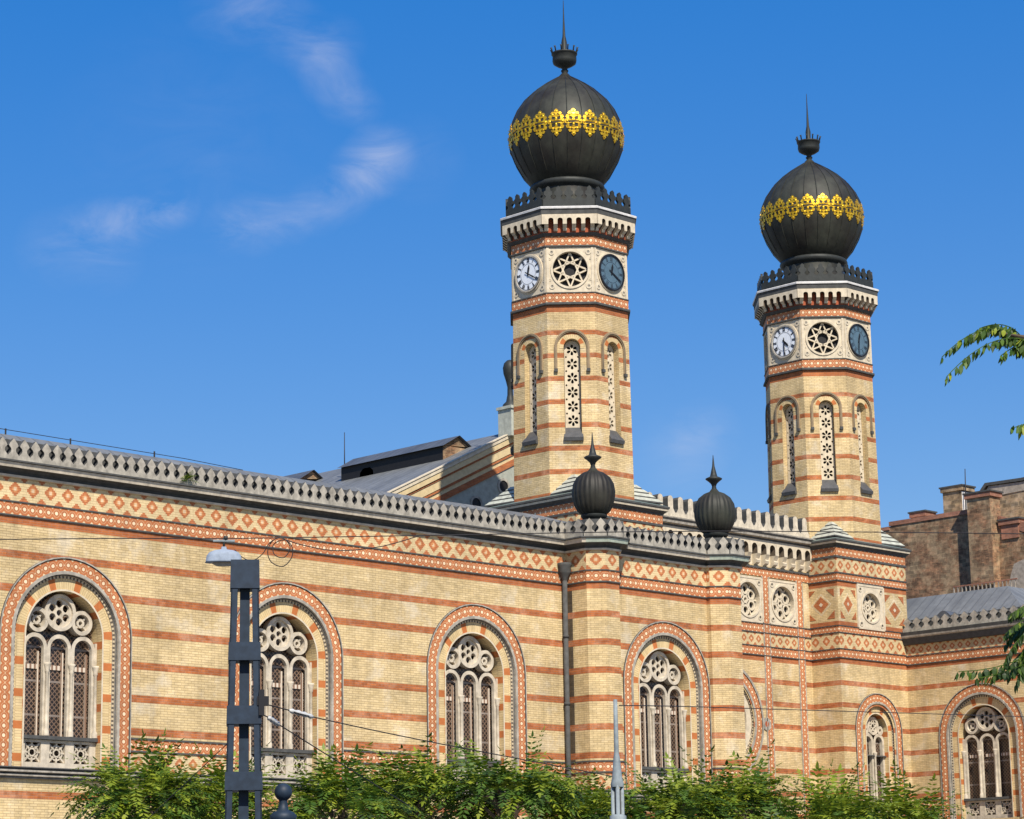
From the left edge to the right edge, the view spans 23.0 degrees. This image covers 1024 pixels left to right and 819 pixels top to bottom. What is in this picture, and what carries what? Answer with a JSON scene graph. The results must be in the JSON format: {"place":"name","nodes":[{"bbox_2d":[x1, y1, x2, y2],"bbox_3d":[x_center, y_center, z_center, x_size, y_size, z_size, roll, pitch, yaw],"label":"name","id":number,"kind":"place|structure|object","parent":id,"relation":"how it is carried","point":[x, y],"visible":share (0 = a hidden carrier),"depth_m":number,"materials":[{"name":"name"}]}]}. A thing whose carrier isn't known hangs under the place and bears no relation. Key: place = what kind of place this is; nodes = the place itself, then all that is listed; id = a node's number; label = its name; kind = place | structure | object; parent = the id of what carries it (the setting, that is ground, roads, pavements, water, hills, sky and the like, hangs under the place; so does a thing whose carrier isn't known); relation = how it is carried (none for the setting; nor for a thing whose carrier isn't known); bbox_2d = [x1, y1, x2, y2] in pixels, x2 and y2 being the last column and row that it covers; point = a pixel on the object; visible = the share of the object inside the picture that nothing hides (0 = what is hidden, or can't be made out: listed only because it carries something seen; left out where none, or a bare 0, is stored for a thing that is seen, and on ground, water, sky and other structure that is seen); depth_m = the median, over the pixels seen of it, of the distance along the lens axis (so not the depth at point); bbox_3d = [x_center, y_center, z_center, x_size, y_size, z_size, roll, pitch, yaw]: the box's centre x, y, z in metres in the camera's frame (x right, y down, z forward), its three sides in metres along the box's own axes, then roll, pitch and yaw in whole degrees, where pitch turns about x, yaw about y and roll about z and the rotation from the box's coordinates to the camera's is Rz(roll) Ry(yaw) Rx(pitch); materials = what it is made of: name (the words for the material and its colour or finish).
{"place":"outdoors","nodes":[
{"label":"outdoors","id":0,"kind":"place"},
{"bbox_2d":[0,428,750,818],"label":"museum wing","id":1,"kind":"structure","parent":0,"point":[516,634],"depth_m":86.37,"materials":[{"name":"beige brick"}]},
{"bbox_2d":[0,557,131,769],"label":"window","id":2,"kind":"structure","parent":1,"relation":"in","point":[66,630],"depth_m":78.47,"materials":[{"name":"stone"}]},
{"bbox_2d":[181,470,196,482],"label":"parapet weed","id":3,"kind":"object","parent":1,"relation":"on","point":[189,476],"visible":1,"depth_m":82.10,"materials":[{"name":"green plant"}]},
{"bbox_2d":[228,582,343,779],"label":"window","id":4,"kind":"structure","parent":1,"relation":"in","point":[302,664],"depth_m":84.91,"materials":[{"name":"stone"}]},
{"bbox_2d":[426,604,527,786],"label":"window","id":5,"kind":"structure","parent":1,"relation":"in","point":[476,682],"depth_m":90.87,"materials":[{"name":"stone"}]},
{"bbox_2d":[623,621,712,791],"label":"window","id":6,"kind":"structure","parent":1,"relation":"in","point":[664,665],"depth_m":96.52,"materials":[{"name":"stone"}]},
{"bbox_2d":[0,531,1023,539],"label":"overhead wire","id":7,"kind":"object","parent":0,"point":[506,533],"visible":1,"depth_m":30.20,"materials":[{"name":"black metal"}]},
{"bbox_2d":[205,536,241,566],"bbox_3d":[-3.331,1.637,29.115,0.432,0.350,0.199,1,-12,-9],"label":"hanging street lamp","id":8,"kind":"object","parent":7,"relation":"hanging from","point":[223,556],"visible":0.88,"depth_m":29.03,"materials":[{"name":"metal"}]},
{"bbox_2d":[235,536,418,566],"bbox_3d":[-2.135,1.641,29.389,2.211,0.439,0.161,3,-13,-17],"label":"overhead wire","id":9,"kind":"object","parent":7,"relation":"hanging from","point":[287,541],"visible":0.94,"depth_m":29.23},
{"bbox_2d":[0,0,1023,527],"label":"sky","id":10,"kind":"structure","parent":0,"point":[246,235],"materials":[{"name":"blue"}]},
{"bbox_2d":[881,489,1023,598],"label":"firewall house","id":11,"kind":"structure","parent":0,"point":[955,561],"depth_m":157.43,"materials":[{"name":"brown brick"}]},
{"bbox_2d":[900,586,1023,818],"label":"side wing","id":12,"kind":"structure","parent":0,"point":[946,638],"depth_m":120.95,"materials":[{"name":"beige brick"}]},
{"bbox_2d":[939,683,1023,818],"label":"window","id":13,"kind":"structure","parent":12,"relation":"in","point":[982,757],"depth_m":120.15,"materials":[{"name":"stone"}]},
{"label":"road","id":14,"kind":"structure","parent":0,"visible":0},
{"bbox_2d":[225,559,268,818],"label":"lattice post","id":15,"kind":"object","parent":14,"relation":"on","point":[244,653],"visible":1,"depth_m":27.66,"materials":[{"name":"grey metal"}]},
{"bbox_2d":[147,744,226,818],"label":"overhead wire","id":16,"kind":"object","parent":15,"relation":"attached to","point":[187,781],"visible":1,"depth_m":28.09,"materials":[{"name":"black metal"}]},
{"bbox_2d":[264,715,408,805],"bbox_3d":[-2.020,4.123,29.452,0.074,0.851,3.913,-6,-13,22],"label":"overhead wire","id":17,"kind":"object","parent":15,"relation":"attached to","point":[274,721],"visible":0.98,"depth_m":28.91,"materials":[{"name":"metal"}]},
{"bbox_2d":[269,705,622,778],"bbox_3d":[-0.527,4.218,31.685,0.205,0.388,9.201,-7,-14,27],"label":"overhead wire","id":18,"kind":"object","parent":15,"relation":"attached to","point":[300,713],"visible":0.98,"depth_m":30.03,"materials":[{"name":"metal"}]},
{"bbox_2d":[270,783,296,818],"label":"ball topped post","id":19,"kind":"object","parent":14,"relation":"on","point":[283,792],"visible":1,"depth_m":27.54,"materials":[{"name":"grey metal"}]},
{"bbox_2d":[610,699,625,818],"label":"pale grey pole","id":20,"kind":"object","parent":14,"relation":"on","point":[617,802],"visible":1,"depth_m":29.67,"materials":[{"name":"metal"}]},
{"bbox_2d":[619,705,1023,716],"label":"overhead wire","id":21,"kind":"object","parent":20,"relation":"attached to","point":[809,710],"visible":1,"depth_m":36.55,"materials":[{"name":"black metal"}]},
{"bbox_2d":[940,323,1023,693],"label":"overhanging tree","id":22,"kind":"object","parent":14,"relation":"on","point":[1015,340],"visible":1,"depth_m":19.88,"materials":[{"name":"green plant"}]},
{"label":"ground","id":23,"kind":"structure","parent":0,"visible":0},
{"bbox_2d":[50,727,224,818],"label":"street tree","id":24,"kind":"object","parent":23,"relation":"on","point":[121,799],"visible":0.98,"depth_m":39.99,"materials":[{"name":"green plant"}]},
{"bbox_2d":[141,741,290,818],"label":"street tree","id":25,"kind":"object","parent":23,"relation":"on","point":[206,812],"visible":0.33,"depth_m":41.34,"materials":[{"name":"green plant"}]},
{"bbox_2d":[233,742,437,818],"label":"street tree","id":26,"kind":"object","parent":23,"relation":"on","point":[328,795],"visible":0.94,"depth_m":40.51,"materials":[{"name":"green plant"}]},
{"bbox_2d":[336,732,492,818],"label":"street tree","id":27,"kind":"object","parent":23,"relation":"on","point":[424,775],"visible":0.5,"depth_m":42.23,"materials":[{"name":"green plant"}]},
{"bbox_2d":[420,726,609,818],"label":"street tree","id":28,"kind":"object","parent":23,"relation":"on","point":[536,788],"visible":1,"depth_m":41.08,"materials":[{"name":"green plant"}]},
{"bbox_2d":[283,360,816,818],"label":"synagogue hall","id":29,"kind":"structure","parent":23,"relation":"on","point":[776,634],"depth_m":120.24,"materials":[{"name":"striped yellow brick"},{"name":"cream stone"},{"name":"zinc"}]},
{"bbox_2d":[740,575,763,622],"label":"round window","id":30,"kind":"structure","parent":29,"relation":"in","point":[752,610],"depth_m":118.75,"materials":[{"name":"beige stone"}]},
{"bbox_2d":[743,670,770,769],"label":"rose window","id":31,"kind":"structure","parent":29,"relation":"in","point":[760,721],"depth_m":117.34,"materials":[{"name":"grey stone"}]},
{"bbox_2d":[768,579,797,626],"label":"round window","id":32,"kind":"structure","parent":29,"relation":"in","point":[783,609],"depth_m":120.39,"materials":[{"name":"beige stone"}]},
{"bbox_2d":[485,1,669,530],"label":"clock tower","id":33,"kind":"structure","parent":23,"relation":"on","point":[567,234],"depth_m":111.28,"materials":[{"name":"yellow brick"}]},
{"bbox_2d":[553,252,587,285],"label":"star window","id":34,"kind":"structure","parent":33,"relation":"in","point":[566,261],"depth_m":111.26,"materials":[{"name":"beige stone"}]},
{"bbox_2d":[518,755,650,818],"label":"street tree","id":35,"kind":"object","parent":23,"relation":"on","point":[588,802],"visible":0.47,"depth_m":42.59,"materials":[{"name":"green plant"}]},
{"bbox_2d":[572,745,761,818],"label":"street tree","id":36,"kind":"object","parent":23,"relation":"on","point":[664,803],"visible":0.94,"depth_m":41.33,"materials":[{"name":"green plant"}]},
{"bbox_2d":[678,739,814,818],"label":"street tree","id":37,"kind":"object","parent":23,"relation":"on","point":[756,790],"visible":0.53,"depth_m":42.68,"materials":[{"name":"green plant"}]},
{"bbox_2d":[722,759,902,818],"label":"street tree","id":38,"kind":"object","parent":23,"relation":"on","point":[836,805],"visible":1,"depth_m":41.52,"materials":[{"name":"green plant"}]},
{"bbox_2d":[752,94,912,811],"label":"clock tower","id":39,"kind":"structure","parent":23,"relation":"on","point":[815,307],"depth_m":123.80,"materials":[{"name":"yellow brick"}]},
{"bbox_2d":[808,323,837,352],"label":"star window","id":40,"kind":"structure","parent":39,"relation":"in","point":[830,341],"depth_m":124.64,"materials":[{"name":"beige stone"}]},
{"bbox_2d":[856,584,885,631],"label":"round window","id":41,"kind":"structure","parent":39,"relation":"in","point":[870,600],"depth_m":122.32,"materials":[{"name":"beige stone"}]},
{"bbox_2d":[855,693,904,811],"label":"window","id":42,"kind":"structure","parent":39,"relation":"in","point":[878,752],"depth_m":121.42,"materials":[{"name":"stone"}]},
{"bbox_2d":[848,760,974,818],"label":"street tree","id":43,"kind":"object","parent":23,"relation":"on","point":[908,810],"visible":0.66,"depth_m":42.64,"materials":[{"name":"green plant"}]},
{"bbox_2d":[939,472,1023,517],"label":"tan brick house","id":44,"kind":"structure","parent":23,"relation":"on","point":[1012,502],"depth_m":165.63,"materials":[{"name":"brick"}]}
]}

